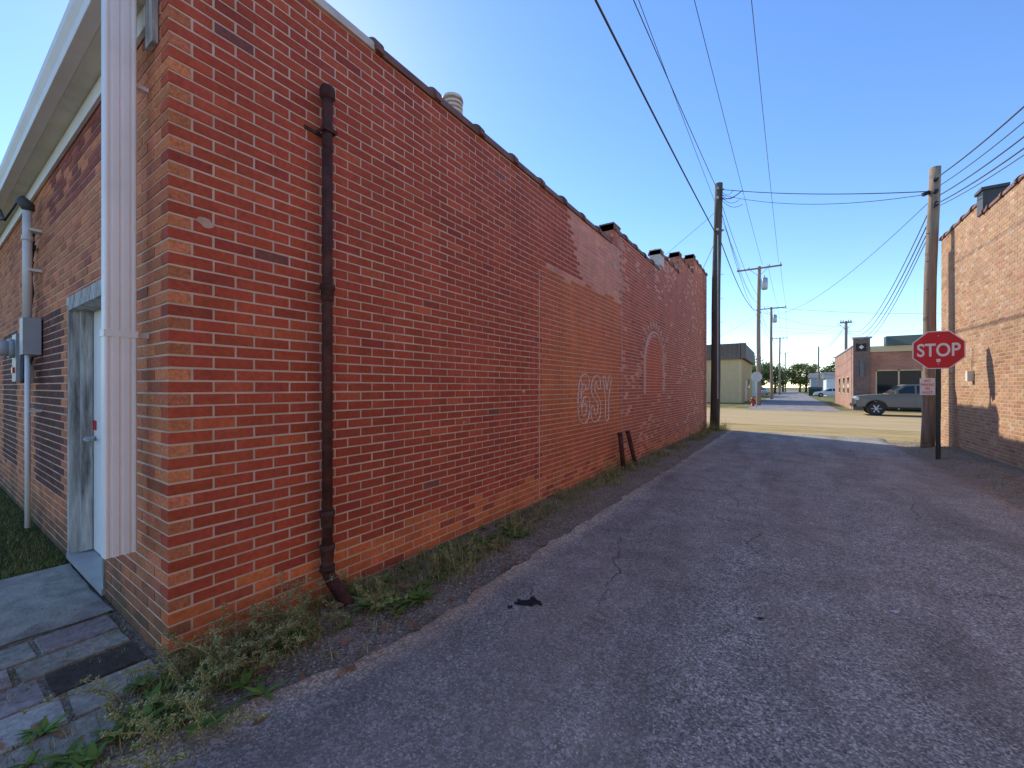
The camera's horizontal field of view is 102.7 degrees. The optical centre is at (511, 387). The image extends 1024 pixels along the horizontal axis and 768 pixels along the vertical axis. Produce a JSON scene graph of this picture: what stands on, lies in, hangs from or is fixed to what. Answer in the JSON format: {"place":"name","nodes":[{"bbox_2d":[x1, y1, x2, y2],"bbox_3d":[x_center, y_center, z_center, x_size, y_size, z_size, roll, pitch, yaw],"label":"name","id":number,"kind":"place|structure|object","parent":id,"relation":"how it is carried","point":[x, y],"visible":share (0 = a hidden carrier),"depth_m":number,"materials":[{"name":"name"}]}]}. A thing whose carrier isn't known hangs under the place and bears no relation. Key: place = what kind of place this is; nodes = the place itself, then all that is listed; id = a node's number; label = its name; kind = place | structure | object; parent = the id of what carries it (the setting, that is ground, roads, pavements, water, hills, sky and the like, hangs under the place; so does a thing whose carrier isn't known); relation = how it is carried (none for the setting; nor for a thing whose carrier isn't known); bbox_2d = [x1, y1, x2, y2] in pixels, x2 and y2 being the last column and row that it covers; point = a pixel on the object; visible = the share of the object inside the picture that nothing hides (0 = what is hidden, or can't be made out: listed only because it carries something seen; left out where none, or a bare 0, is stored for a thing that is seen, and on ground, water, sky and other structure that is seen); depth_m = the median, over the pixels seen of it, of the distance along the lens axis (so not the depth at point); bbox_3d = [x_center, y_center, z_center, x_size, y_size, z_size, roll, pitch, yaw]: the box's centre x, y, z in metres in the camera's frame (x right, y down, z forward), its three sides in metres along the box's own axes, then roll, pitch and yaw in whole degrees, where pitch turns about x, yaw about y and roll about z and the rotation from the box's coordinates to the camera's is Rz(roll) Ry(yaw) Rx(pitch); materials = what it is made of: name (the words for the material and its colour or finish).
{"place":"outdoors","nodes":[
{"label":"outdoors","id":0,"kind":"place"},
{"bbox_2d":[0,490,65,579],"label":"lawn grass","id":1,"kind":"structure","parent":0,"point":[9,531],"depth_m":3.60,"materials":[{"name":"green plant"}]},
{"bbox_2d":[0,615,160,767],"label":"paver path","id":2,"kind":"structure","parent":0,"point":[59,679],"depth_m":2.02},
{"bbox_2d":[0,388,1023,767],"bbox_3d":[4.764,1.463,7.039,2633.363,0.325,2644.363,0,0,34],"label":"ground","id":3,"kind":"structure","parent":0,"point":[442,604],"depth_m":3.41,"materials":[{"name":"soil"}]},
{"bbox_2d":[0,195,41,527],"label":"electric service mast","id":4,"kind":"object","parent":3,"relation":"on","point":[29,335],"visible":1,"depth_m":4.04,"materials":[{"name":"grey metal"}]},
{"bbox_2d":[0,563,112,647],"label":"concrete stoop","id":5,"kind":"object","parent":3,"relation":"on","point":[38,603],"visible":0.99,"depth_m":2.70,"materials":[{"name":"grey concrete"}]},
{"bbox_2d":[0,0,706,664],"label":"brick walls","id":6,"kind":"structure","parent":3,"relation":"on","point":[396,402],"depth_m":3.09,"materials":[{"name":"red brick"}]},
{"bbox_2d":[0,334,32,381],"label":"electric meter","id":7,"kind":"object","parent":6,"relation":"attached to","point":[9,348],"visible":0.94,"depth_m":4.30,"materials":[{"name":"grey metal"}]},
{"bbox_2d":[0,0,145,248],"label":"eave and gutter","id":8,"kind":"object","parent":6,"relation":"attached to","point":[63,102],"visible":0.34,"depth_m":3.07,"materials":[{"name":"white paint"}]},
{"bbox_2d":[66,279,105,595],"bbox_3d":[-3.196,0.335,3.173,1.270,2.170,0.190,0,0,34],"label":"door","id":9,"kind":"structure","parent":6,"relation":"attached to","point":[86,560],"depth_m":3.42,"materials":[{"name":"white paint"}]},
{"bbox_2d":[100,0,148,558],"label":"downspout","id":10,"kind":"object","parent":6,"relation":"attached to","point":[119,334],"visible":1,"depth_m":2.16,"materials":[{"name":"white paint"}]},
{"bbox_2d":[145,0,157,52],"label":"frieze end board","id":11,"kind":"object","parent":6,"relation":"attached to","point":[151,24],"visible":1,"depth_m":2.20,"materials":[{"name":"paint"}]},
{"bbox_2d":[304,83,354,607],"bbox_3d":[-1.208,-0.242,2.746,0.282,3.596,0.222,0,0,34],"label":"downspout","id":12,"kind":"object","parent":6,"relation":"attached to","point":[338,590],"visible":0.98,"depth_m":2.76,"materials":[{"name":"metal"}]},
{"bbox_2d":[195,217,621,497],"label":"wall joints","id":13,"kind":"object","parent":6,"relation":"attached to","point":[204,222],"depth_m":5.30,"materials":[{"name":"brown concrete"}]},
{"bbox_2d":[577,374,611,423],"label":"painted letters","id":14,"kind":"object","parent":6,"relation":"attached to","point":[593,398],"visible":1,"depth_m":6.75,"materials":[{"name":"beige paint"}]},
{"bbox_2d":[599,222,695,267],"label":"parapet piers","id":15,"kind":"structure","parent":6,"relation":"on","point":[658,258],"depth_m":10.31,"materials":[{"name":"red brick"}]},
{"bbox_2d":[641,322,665,393],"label":"painted arch","id":16,"kind":"structure","parent":6,"relation":"attached to","point":[660,341],"depth_m":9.71,"materials":[{"name":"beige paint"}]},
{"bbox_2d":[0,0,706,662],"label":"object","id":17,"kind":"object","parent":3,"relation":"on","point":[214,142],"visible":0.23,"depth_m":3.08,"materials":[{"name":"red brick"}]},
{"bbox_2d":[309,0,707,275],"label":"coping tiles","id":18,"kind":"object","parent":17,"relation":"on","point":[375,45],"visible":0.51,"depth_m":3.96,"materials":[{"name":"ceramic"}]},
{"bbox_2d":[0,415,1021,767],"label":"weeds","id":19,"kind":"object","parent":3,"relation":"on","point":[218,667],"visible":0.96,"depth_m":2.10,"materials":[{"name":"green plant"}]},
{"bbox_2d":[617,432,625,469],"bbox_3d":[2.020,1.218,7.514,0.217,0.779,0.093,0,0,-35],"label":"bollard pipe","id":20,"kind":"object","parent":3,"relation":"on","point":[621,447],"visible":0.83,"depth_m":7.48,"materials":[{"name":"metal"}]},
{"bbox_2d":[625,430,637,465],"bbox_3d":[2.316,1.223,7.905,0.094,0.789,0.432,0,0,43],"label":"bollard pipe","id":21,"kind":"object","parent":3,"relation":"on","point":[630,442],"visible":0.83,"depth_m":7.85,"materials":[{"name":"metal"}]},
{"bbox_2d":[710,182,723,429],"bbox_3d":[7.815,-2.914,15.626,0.542,9.678,0.381,0,0,61],"label":"utility pole","id":22,"kind":"object","parent":3,"relation":"on","point":[715,345],"visible":0.93,"depth_m":15.53,"materials":[{"name":"wood"}]},
{"bbox_2d":[707,343,754,402],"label":"metal building","id":23,"kind":"structure","parent":3,"relation":"on","point":[737,361],"depth_m":42.72,"materials":[{"name":"beige metal"}]},
{"bbox_2d":[752,373,755,395],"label":"garage","id":24,"kind":"structure","parent":3,"relation":"on","point":[753,388],"depth_m":72.58,"materials":[{"name":"paint"}]},
{"bbox_2d":[737,262,781,404],"bbox_3d":[21.686,-4.389,35.959,3.396,12.623,0.498,0,0,39],"label":"utility pole","id":25,"kind":"object","parent":3,"relation":"on","point":[762,283],"visible":0.89,"depth_m":35.89,"materials":[{"name":"brown wood"}]},
{"bbox_2d":[761,388,767,394],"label":"parked car","id":26,"kind":"object","parent":3,"relation":"on","point":[764,390],"visible":0.49,"depth_m":83.64,"materials":[{"name":"grey paint"}]},
{"bbox_2d":[756,305,785,398],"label":"utility pole","id":27,"kind":"object","parent":3,"relation":"on","point":[771,359],"visible":0.95,"depth_m":54.47,"materials":[{"name":"brown wood"}]},
{"bbox_2d":[772,337,787,394],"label":"utility pole","id":28,"kind":"object","parent":3,"relation":"on","point":[779,338],"visible":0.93,"depth_m":86.95,"materials":[{"name":"brown wood"}]},
{"bbox_2d":[752,356,834,392],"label":"tree line","id":29,"kind":"object","parent":3,"relation":"on","point":[794,376],"visible":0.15,"depth_m":123.83,"materials":[{"name":"green plant"}]},
{"bbox_2d":[808,387,821,395],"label":"dumpster","id":30,"kind":"object","parent":3,"relation":"on","point":[811,390],"visible":0.74,"depth_m":70.44,"materials":[{"name":"green metal"}]},
{"bbox_2d":[808,373,822,390],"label":"garage","id":31,"kind":"structure","parent":3,"relation":"on","point":[813,377],"depth_m":95.11,"materials":[{"name":"grey"}]},
{"bbox_2d":[818,346,819,386],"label":"utility pole","id":32,"kind":"object","parent":3,"relation":"on","point":[818,370],"visible":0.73,"depth_m":76.04,"materials":[{"name":"brown wood"}]},
{"bbox_2d":[813,388,834,396],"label":"parked car","id":33,"kind":"object","parent":3,"relation":"on","point":[829,391],"visible":0.56,"depth_m":66.07,"materials":[{"name":"white paint"}]},
{"bbox_2d":[821,372,834,395],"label":"garage","id":34,"kind":"structure","parent":3,"relation":"on","point":[828,378],"depth_m":73.22,"materials":[{"name":"white paint"}]},
{"bbox_2d":[837,320,854,349],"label":"utility pole","id":35,"kind":"object","parent":3,"relation":"on","point":[846,338],"visible":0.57,"depth_m":42.32,"materials":[{"name":"brown wood"}]},
{"bbox_2d":[834,334,922,409],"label":"brick shop","id":36,"kind":"structure","parent":3,"relation":"on","point":[865,368],"depth_m":28.70,"materials":[{"name":"brown brick"}]},
{"bbox_2d":[920,165,940,447],"bbox_3d":[10.523,-1.841,10.311,0.319,7.324,0.382,0,0,-32],"label":"utility pole","id":37,"kind":"object","parent":3,"relation":"on","point":[929,317],"visible":0.79,"depth_m":10.23,"materials":[{"name":"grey wood"}]},
{"bbox_2d":[594,0,1023,353],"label":"overhead wires","id":38,"kind":"object","parent":37,"relation":"attached to","point":[630,69],"visible":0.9,"depth_m":11.82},
{"bbox_2d":[920,378,934,394],"bbox_3d":[10.375,-0.010,10.227,0.280,0.420,0.005,0,0,34],"label":"no parking sign","id":39,"kind":"object","parent":37,"relation":"attached to","point":[927,386],"visible":0.97,"depth_m":10.23,"materials":[{"name":"white metal"}]},
{"bbox_2d":[912,330,965,459],"bbox_3d":[9.123,0.224,8.769,0.810,2.849,0.050,0,0,34],"label":"stop sign","id":40,"kind":"object","parent":3,"relation":"on","point":[937,351],"visible":1,"depth_m":8.76,"materials":[{"name":"metal"}]},
{"bbox_2d":[941,178,1023,469],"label":"brick walls","id":41,"kind":"structure","parent":3,"relation":"on","point":[1017,388],"depth_m":8.23,"materials":[{"name":"brick"}]},
{"bbox_2d":[965,182,1009,380],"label":"wall fixtures","id":42,"kind":"object","parent":41,"relation":"attached to","point":[985,195],"depth_m":8.34,"materials":[{"name":"metal"}]},
{"bbox_2d":[941,185,1023,468],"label":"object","id":43,"kind":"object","parent":3,"relation":"on","point":[987,341],"visible":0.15,"depth_m":8.20,"materials":[{"name":"red brick"}]},
{"bbox_2d":[939,173,1023,240],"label":"coping tiles","id":44,"kind":"object","parent":43,"relation":"on","point":[1018,179],"visible":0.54,"depth_m":8.15,"materials":[{"name":"ceramic"}]},
{"bbox_2d":[0,0,1023,387],"label":"sky","id":45,"kind":"structure","parent":0,"point":[859,96],"materials":[{"name":"blue"}]},
{"bbox_2d":[90,430,1023,767],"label":"alley pavement","id":46,"kind":"structure","parent":0,"point":[842,568],"depth_m":2.29,"materials":[{"name":"grey asphalt"}]},
{"bbox_2d":[0,440,1023,746],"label":"litter and leaves","id":47,"kind":"object","parent":46,"relation":"on","point":[532,600],"visible":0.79,"depth_m":2.54,"materials":[{"name":"brown plant"}]},
{"bbox_2d":[747,391,841,411],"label":"alley pavement","id":48,"kind":"structure","parent":0,"point":[793,400],"depth_m":37.89,"materials":[{"name":"grey asphalt"}]},
{"bbox_2d":[750,397,755,405],"bbox_3d":[20.299,1.230,34.543,0.400,0.780,0.370,0,0,34],"label":"fire hydrant","id":49,"kind":"object","parent":48,"relation":"on","point":[752,401],"visible":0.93,"depth_m":34.47,"materials":[{"name":"red metal"}]},
{"bbox_2d":[751,372,761,407],"bbox_3d":[18.990,0.240,31.806,0.739,2.820,0.048,0,0,34],"label":"stop sign","id":50,"kind":"object","parent":48,"relation":"on","point":[756,377],"visible":0.92,"depth_m":31.79,"materials":[{"name":"metal"}]},
{"bbox_2d":[707,409,921,431],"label":"street","id":51,"kind":"structure","parent":0,"point":[898,422],"depth_m":20.39,"materials":[{"name":"grey asphalt"}]},
{"bbox_2d":[850,383,921,415],"bbox_3d":[22.519,0.698,22.916,5.450,1.833,2.180,0,0,34],"label":"pickup truck","id":52,"kind":"object","parent":51,"relation":"on","point":[907,396],"visible":0.6,"depth_m":22.82,"materials":[{"name":"grey paint"}]},
{"bbox_3d":[-1.913,-2.210,12.321,11.120,0.120,16.338,0,0,34],"label":"flat roof","id":53,"kind":"object","parent":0,"visible":0},
{"bbox_2d":[442,92,462,114],"bbox_3d":[-0.767,-3.000,5.289,0.280,1.500,0.280,0,0,34],"label":"roof vent","id":54,"kind":"object","parent":53,"relation":"on","point":[454,100],"visible":0.27,"depth_m":5.19,"materials":[{"name":"metal"}]}
]}

